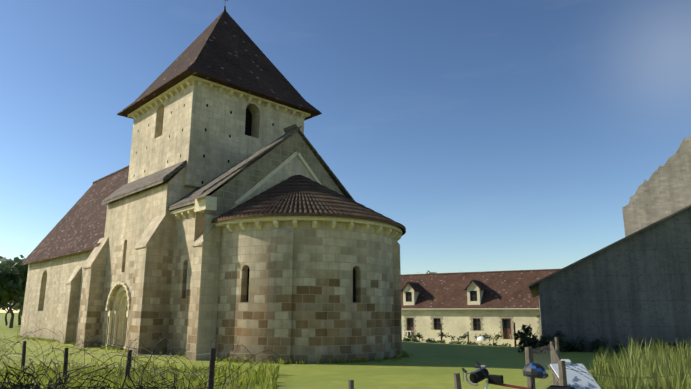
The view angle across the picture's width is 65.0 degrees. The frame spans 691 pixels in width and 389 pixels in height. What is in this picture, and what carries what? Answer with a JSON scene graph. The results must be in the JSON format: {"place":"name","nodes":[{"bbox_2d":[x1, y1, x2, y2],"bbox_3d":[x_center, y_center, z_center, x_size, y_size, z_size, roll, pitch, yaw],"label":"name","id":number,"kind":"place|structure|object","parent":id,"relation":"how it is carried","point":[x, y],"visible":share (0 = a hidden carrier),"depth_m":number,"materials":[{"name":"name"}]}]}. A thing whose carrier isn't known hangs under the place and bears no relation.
{"place":"outdoors","nodes":[
{"label":"outdoors","id":0,"kind":"place"},
{"bbox_2d":[0,313,616,388],"bbox_3d":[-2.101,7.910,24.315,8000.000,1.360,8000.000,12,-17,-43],"label":"ground","id":1,"kind":"structure","parent":0,"point":[424,365],"depth_m":20.04,"materials":[{"name":"green plant"}]},
{"bbox_2d":[0,256,8,263],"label":"tree","id":2,"kind":"object","parent":1,"relation":"on","point":[2,258],"depth_m":71.85,"materials":[{"name":"green plant"}]},
{"bbox_2d":[0,303,22,324],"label":"tree","id":3,"kind":"object","parent":1,"relation":"on","point":[4,307],"visible":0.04,"depth_m":100.05,"materials":[{"name":"green plant"}]},
{"bbox_2d":[1,255,25,327],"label":"tree","id":4,"kind":"object","parent":1,"relation":"on","point":[5,266],"visible":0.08,"depth_m":65.67,"materials":[{"name":"green plant"}]},
{"bbox_2d":[0,259,28,308],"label":"tree","id":5,"kind":"object","parent":1,"relation":"on","point":[13,279],"visible":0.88,"depth_m":57.33,"materials":[{"name":"green plant"}]},
{"bbox_2d":[5,296,24,324],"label":"tree","id":6,"kind":"object","parent":1,"relation":"on","point":[16,307],"visible":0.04,"depth_m":79.30,"materials":[{"name":"green plant"}]},
{"bbox_2d":[20,0,405,363],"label":"church","id":7,"kind":"structure","parent":1,"relation":"on","point":[229,206],"depth_m":25.53,"materials":[{"name":"stone"}]},
{"bbox_2d":[0,323,687,388],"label":"fence","id":8,"kind":"object","parent":1,"relation":"on","point":[555,357],"visible":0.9,"depth_m":11.92,"materials":[{"name":"brown wood"}]},
{"bbox_2d":[0,324,689,388],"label":"bushes","id":9,"kind":"object","parent":1,"relation":"on","point":[534,343],"visible":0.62,"depth_m":25.22,"materials":[{"name":"green plant"}]},
{"bbox_2d":[0,336,690,388],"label":"grass tufts","id":10,"kind":"object","parent":1,"relation":"on","point":[636,365],"visible":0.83,"depth_m":13.52,"materials":[{"name":"green plant"}]},
{"bbox_2d":[401,269,559,345],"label":"farmhouse","id":11,"kind":"object","parent":1,"relation":"on","point":[458,304],"visible":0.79,"depth_m":57.85,"materials":[{"name":"beige paint"}]},
{"bbox_2d":[462,362,574,388],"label":"bicycle","id":12,"kind":"object","parent":1,"relation":"on","point":[534,370],"visible":1,"depth_m":7.26,"materials":[{"name":"black metal"}]},
{"bbox_2d":[548,359,600,388],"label":"info sign","id":13,"kind":"object","parent":1,"relation":"on","point":[577,379],"visible":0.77,"depth_m":8.51,"materials":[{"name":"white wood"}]},
{"bbox_2d":[529,205,690,352],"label":"barn","id":14,"kind":"structure","parent":1,"relation":"on","point":[636,285],"depth_m":27.24,"materials":[{"name":"grey concrete"}]},
{"bbox_2d":[622,136,690,236],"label":"ruin wall","id":15,"kind":"structure","parent":1,"relation":"on","point":[663,191],"depth_m":32.27,"materials":[{"name":"stone"}]},
{"bbox_2d":[0,0,690,312],"label":"sky","id":16,"kind":"structure","parent":0,"point":[501,135],"materials":[{"name":"blue"}]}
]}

